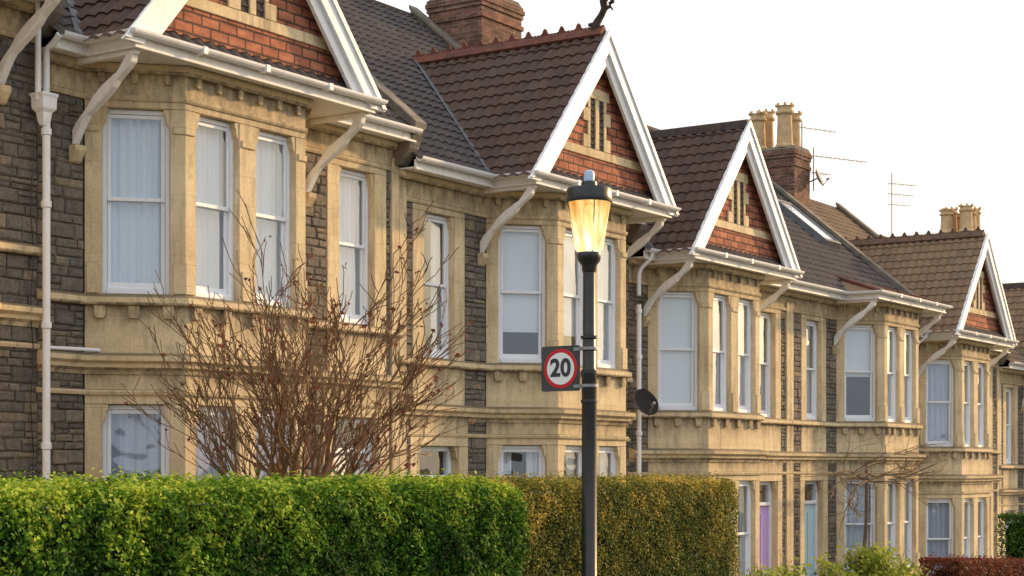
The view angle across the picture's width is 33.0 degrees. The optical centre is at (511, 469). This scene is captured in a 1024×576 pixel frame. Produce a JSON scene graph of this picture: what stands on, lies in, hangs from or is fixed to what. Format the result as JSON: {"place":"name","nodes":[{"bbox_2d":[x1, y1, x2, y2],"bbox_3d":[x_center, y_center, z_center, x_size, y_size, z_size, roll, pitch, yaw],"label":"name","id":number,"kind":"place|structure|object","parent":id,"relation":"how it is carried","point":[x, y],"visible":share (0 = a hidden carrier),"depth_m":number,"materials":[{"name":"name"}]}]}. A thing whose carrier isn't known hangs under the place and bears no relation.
{"place":"outdoors","nodes":[
{"label":"outdoors","id":0,"kind":"place"},
{"bbox_2d":[566,170,612,575],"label":"street lamp","id":1,"kind":"object","parent":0,"point":[589,200],"visible":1,"depth_m":12.94,"materials":[{"name":"black metal"}]},
{"bbox_2d":[542,345,597,391],"bbox_3d":[0.432,-0.765,13.095,0.489,0.344,0.134,0,0,33],"label":"speed limit sign","id":2,"kind":"object","parent":1,"relation":"attached to","point":[560,368],"visible":1,"depth_m":13.12,"materials":[{"name":"grey metal"}]},
{"bbox_2d":[377,0,1023,282],"label":"sky","id":3,"kind":"structure","parent":0,"point":[929,94],"materials":[{"name":"white"}]},
{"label":"garden ground","id":4,"kind":"structure","parent":0,"visible":0},
{"bbox_2d":[0,466,534,575],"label":"hedge","id":5,"kind":"object","parent":4,"relation":"on","point":[421,525],"visible":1,"depth_m":10.80,"materials":[{"name":"green plant"}]},
{"bbox_2d":[121,189,488,500],"bbox_3d":[-1.859,-0.225,16.387,3.533,4.923,3.804,0,0,33],"label":"garden shrub","id":6,"kind":"object","parent":4,"relation":"on","point":[275,377],"visible":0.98,"depth_m":16.25,"materials":[{"name":"brown plant"}]},
{"bbox_2d":[426,469,742,575],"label":"hedge","id":7,"kind":"object","parent":4,"relation":"on","point":[678,525],"visible":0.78,"depth_m":15.30,"materials":[{"name":"green plant"}]},
{"bbox_2d":[740,555,806,575],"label":"leafy shrub","id":8,"kind":"object","parent":4,"relation":"on","point":[779,571],"visible":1,"depth_m":23.82,"materials":[{"name":"green plant"}]},
{"bbox_2d":[806,540,929,575],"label":"leafy shrub","id":9,"kind":"object","parent":4,"relation":"on","point":[871,562],"visible":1,"depth_m":26.46,"materials":[{"name":"green plant"}]},
{"bbox_2d":[770,419,966,546],"bbox_3d":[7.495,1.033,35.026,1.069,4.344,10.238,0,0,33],"label":"bare tree","id":10,"kind":"object","parent":4,"relation":"on","point":[865,477],"visible":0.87,"depth_m":35.02,"materials":[{"name":"plant"}]},
{"bbox_2d":[918,551,1023,575],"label":"hedge","id":11,"kind":"object","parent":4,"relation":"on","point":[979,566],"visible":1,"depth_m":23.74,"materials":[{"name":"red plant"}]},
{"bbox_2d":[996,512,1023,558],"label":"hedge","id":12,"kind":"object","parent":4,"relation":"on","point":[1014,540],"visible":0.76,"depth_m":31.25,"materials":[{"name":"green plant"}]},
{"bbox_3d":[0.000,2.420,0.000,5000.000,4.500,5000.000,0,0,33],"label":"ground","id":13,"kind":"structure","parent":0,"visible":0},
{"bbox_2d":[0,0,65,506],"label":"terraced house","id":14,"kind":"structure","parent":13,"relation":"on","point":[22,23],"depth_m":17.71,"materials":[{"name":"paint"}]},
{"bbox_2d":[29,0,426,508],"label":"terraced house","id":15,"kind":"structure","parent":13,"relation":"on","point":[166,129],"depth_m":18.84,"materials":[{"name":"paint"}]},
{"bbox_2d":[102,109,169,294],"bbox_3d":[-4.079,-2.888,18.758,0.720,1.995,0.190,0,0,-12],"label":"window","id":16,"kind":"structure","parent":15,"relation":"in","point":[135,143],"depth_m":18.79,"materials":[{"name":"white glass"}]},
{"bbox_2d":[102,405,169,505],"bbox_3d":[-4.079,0.263,18.760,0.720,1.915,0.194,0,0,-12],"label":"window","id":17,"kind":"structure","parent":15,"relation":"in","point":[129,436],"depth_m":18.79,"materials":[{"name":"grey glass"}]},
{"bbox_2d":[196,117,232,300],"bbox_3d":[-3.387,-2.888,19.225,0.192,1.995,0.690,0,0,33],"label":"window","id":18,"kind":"structure","parent":15,"relation":"in","point":[214,221],"depth_m":19.40,"materials":[{"name":"white glass"}]},
{"bbox_2d":[196,406,232,505],"bbox_3d":[-3.392,0.262,19.228,0.203,1.915,0.690,0,0,33],"label":"window","id":19,"kind":"structure","parent":15,"relation":"in","point":[208,468],"depth_m":19.29,"materials":[{"name":"grey glass"}]},
{"bbox_2d":[256,131,289,306],"bbox_3d":[-2.854,-2.888,20.035,0.192,1.995,0.690,0,0,33],"label":"window","id":20,"kind":"structure","parent":15,"relation":"in","point":[272,152],"depth_m":20.21,"materials":[{"name":"white glass"}]},
{"bbox_2d":[256,409,289,479],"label":"window","id":21,"kind":"structure","parent":15,"relation":"in","point":[262,473],"depth_m":20.09,"materials":[{"name":"grey glass"}]},
{"bbox_2d":[334,418,371,474],"bbox_3d":[-2.143,0.817,22.465,0.110,2.965,0.920,0,0,33],"label":"door","id":22,"kind":"structure","parent":15,"relation":"in","point":[368,458],"depth_m":22.60,"materials":[{"name":"paint"}]},
{"bbox_2d":[339,169,367,323],"bbox_3d":[-2.146,-2.883,22.467,0.188,1.985,0.720,0,0,33],"label":"window","id":23,"kind":"structure","parent":15,"relation":"in","point":[353,188],"depth_m":22.67,"materials":[{"name":"white glass"}]},
{"bbox_2d":[337,0,680,493],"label":"terraced house","id":24,"kind":"structure","parent":13,"relation":"on","point":[520,135],"depth_m":25.19,"materials":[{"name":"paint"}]},
{"bbox_2d":[420,446,450,477],"bbox_3d":[-1.141,1.167,23.984,0.110,2.965,0.920,0,0,33],"label":"window frame","id":25,"kind":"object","parent":24,"relation":"in","point":[446,450],"depth_m":24.30,"materials":[{"name":"paint"}]},
{"bbox_2d":[424,213,448,358],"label":"window","id":26,"kind":"structure","parent":24,"relation":"in","point":[435,221],"depth_m":24.20,"materials":[{"name":"white paint"}]},
{"bbox_2d":[498,225,545,362],"bbox_3d":[0.128,-2.538,25.097,0.720,1.995,0.126,0,0,-12],"label":"window","id":27,"kind":"structure","parent":24,"relation":"in","point":[521,249],"depth_m":25.14,"materials":[{"name":"white glass"}]},
{"bbox_2d":[498,445,545,493],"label":"window","id":28,"kind":"structure","parent":24,"relation":"in","point":[535,460],"depth_m":25.13,"materials":[{"name":"white paint"}]},
{"bbox_2d":[564,229,582,365],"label":"window","id":29,"kind":"structure","parent":24,"relation":"in","point":[573,274],"depth_m":25.78,"materials":[{"name":"white glass"}]},
{"bbox_2d":[565,446,581,489],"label":"window","id":30,"kind":"structure","parent":24,"relation":"in","point":[569,450],"depth_m":25.78,"materials":[{"name":"white paint"}]},
{"bbox_2d":[598,238,615,368],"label":"window","id":31,"kind":"structure","parent":24,"relation":"in","point":[607,264],"depth_m":26.61,"materials":[{"name":"white glass"}]},
{"bbox_2d":[599,447,615,476],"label":"window","id":32,"kind":"structure","parent":24,"relation":"in","point":[603,451],"depth_m":26.59,"materials":[{"name":"white paint"}]},
{"bbox_2d":[629,389,658,415],"bbox_3d":[2.069,-1.077,27.865,0.557,0.448,0.405,0,0,15],"label":"satellite dish","id":33,"kind":"object","parent":24,"relation":"attached to","point":[646,402],"visible":0.98,"depth_m":27.89,"materials":[{"name":"grey paint"}]},
{"bbox_2d":[627,119,808,575],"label":"terraced house","id":34,"kind":"structure","parent":13,"relation":"on","point":[715,272],"depth_m":29.70,"materials":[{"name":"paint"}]},
{"bbox_2d":[658,292,697,409],"bbox_3d":[2.770,-1.988,29.104,0.720,1.995,0.126,0,0,-12],"label":"window","id":35,"kind":"structure","parent":34,"relation":"in","point":[677,311],"depth_m":29.14,"materials":[{"name":"grey glass"}]},
{"bbox_2d":[713,294,726,411],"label":"window","id":36,"kind":"structure","parent":34,"relation":"in","point":[722,406],"depth_m":29.81,"materials":[{"name":"grey glass"}]},
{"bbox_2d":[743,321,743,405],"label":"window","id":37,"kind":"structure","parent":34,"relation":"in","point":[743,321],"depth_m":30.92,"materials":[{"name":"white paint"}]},
{"bbox_2d":[738,299,750,412],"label":"window","id":38,"kind":"structure","parent":34,"relation":"in","point":[747,408],"depth_m":30.62,"materials":[{"name":"white paint"}]},
{"bbox_2d":[738,481,750,575],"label":"window","id":39,"kind":"structure","parent":34,"relation":"in","point":[745,557],"depth_m":30.62,"materials":[{"name":"white paint"}]},
{"bbox_2d":[759,312,770,416],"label":"window","id":40,"kind":"structure","parent":34,"relation":"in","point":[767,412],"depth_m":33.07,"materials":[{"name":"white paint"}]},
{"bbox_2d":[759,481,771,575],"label":"door","id":41,"kind":"structure","parent":34,"relation":"in","point":[765,508],"depth_m":33.07,"materials":[{"name":"paint"}]},
{"bbox_2d":[647,102,952,575],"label":"terraced house","id":42,"kind":"structure","parent":13,"relation":"on","point":[856,318],"depth_m":35.77,"materials":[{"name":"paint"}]},
{"bbox_2d":[805,481,817,575],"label":"door","id":43,"kind":"structure","parent":42,"relation":"in","point":[811,519],"depth_m":34.87,"materials":[{"name":"paint"}]},
{"bbox_2d":[807,321,816,419],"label":"window","id":44,"kind":"structure","parent":42,"relation":"in","point":[813,416],"depth_m":34.89,"materials":[{"name":"white paint"}]},
{"bbox_2d":[797,121,835,160],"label":"tv aerial","id":45,"kind":"object","parent":42,"relation":"attached to","point":[829,131],"visible":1,"depth_m":40.92,"materials":[{"name":"metal"}]},
{"bbox_2d":[810,168,829,185],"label":"satellite dish","id":46,"kind":"object","parent":42,"relation":"attached to","point":[819,177],"visible":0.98,"depth_m":41.52,"materials":[{"name":"paint"}]},
{"bbox_2d":[809,147,866,190],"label":"tv aerial","id":47,"kind":"object","parent":42,"relation":"attached to","point":[813,172],"visible":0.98,"depth_m":41.78,"materials":[{"name":"metal"}]},
{"bbox_2d":[844,325,874,420],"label":"window","id":48,"kind":"structure","parent":42,"relation":"in","point":[859,340],"depth_m":35.82,"materials":[{"name":"white glass"}]},
{"bbox_2d":[844,479,874,571],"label":"window","id":49,"kind":"structure","parent":42,"relation":"in","point":[853,534],"depth_m":35.85,"materials":[{"name":"white glass"}]},
{"bbox_2d":[887,327,895,421],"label":"window","id":50,"kind":"structure","parent":42,"relation":"in","point":[892,418],"depth_m":36.50,"materials":[{"name":"white paint"}]},
{"bbox_2d":[887,479,895,565],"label":"window","id":51,"kind":"structure","parent":42,"relation":"in","point":[893,490],"depth_m":36.49,"materials":[{"name":"white paint"}]},
{"bbox_2d":[904,330,911,422],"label":"window","id":52,"kind":"structure","parent":42,"relation":"in","point":[908,419],"depth_m":37.30,"materials":[{"name":"white paint"}]},
{"bbox_2d":[904,479,911,566],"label":"window","id":53,"kind":"structure","parent":42,"relation":"in","point":[909,494],"depth_m":37.30,"materials":[{"name":"white paint"}]},
{"bbox_2d":[810,199,1018,575],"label":"terraced house","id":54,"kind":"structure","parent":13,"relation":"on","point":[968,342],"depth_m":40.38,"materials":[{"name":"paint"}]},
{"bbox_2d":[926,360,953,446],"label":"window","id":55,"kind":"structure","parent":54,"relation":"in","point":[939,373],"depth_m":39.88,"materials":[{"name":"white glass"}]},
{"bbox_2d":[926,498,953,575],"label":"window","id":56,"kind":"structure","parent":54,"relation":"in","point":[940,522],"depth_m":39.88,"materials":[{"name":"white glass"}]},
{"bbox_2d":[964,498,969,557],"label":"window","id":57,"kind":"structure","parent":54,"relation":"in","point":[967,502],"depth_m":40.44,"materials":[{"name":"white glass"}]},
{"bbox_2d":[964,361,970,446],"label":"window","id":58,"kind":"structure","parent":54,"relation":"in","point":[967,366],"depth_m":40.45,"materials":[{"name":"white glass"}]},
{"bbox_2d":[978,363,983,446],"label":"window","id":59,"kind":"structure","parent":54,"relation":"in","point":[980,366],"depth_m":41.28,"materials":[{"name":"white paint"}]},
{"bbox_2d":[978,497,983,557],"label":"window","id":60,"kind":"structure","parent":54,"relation":"in","point":[980,500],"depth_m":41.28,"materials":[{"name":"white paint"}]},
{"bbox_2d":[879,203,1023,557],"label":"terraced house","id":61,"kind":"structure","parent":13,"relation":"on","point":[1011,429],"depth_m":45.62,"materials":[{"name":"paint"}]},
{"bbox_2d":[888,173,918,233],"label":"tv aerial","id":62,"kind":"object","parent":61,"relation":"attached to","point":[891,183],"visible":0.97,"depth_m":49.58,"materials":[{"name":"metal"}]},
{"bbox_2d":[1006,388,1010,463],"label":"window","id":63,"kind":"structure","parent":61,"relation":"in","point":[1008,393],"depth_m":45.46,"materials":[{"name":"grey glass"}]}
]}

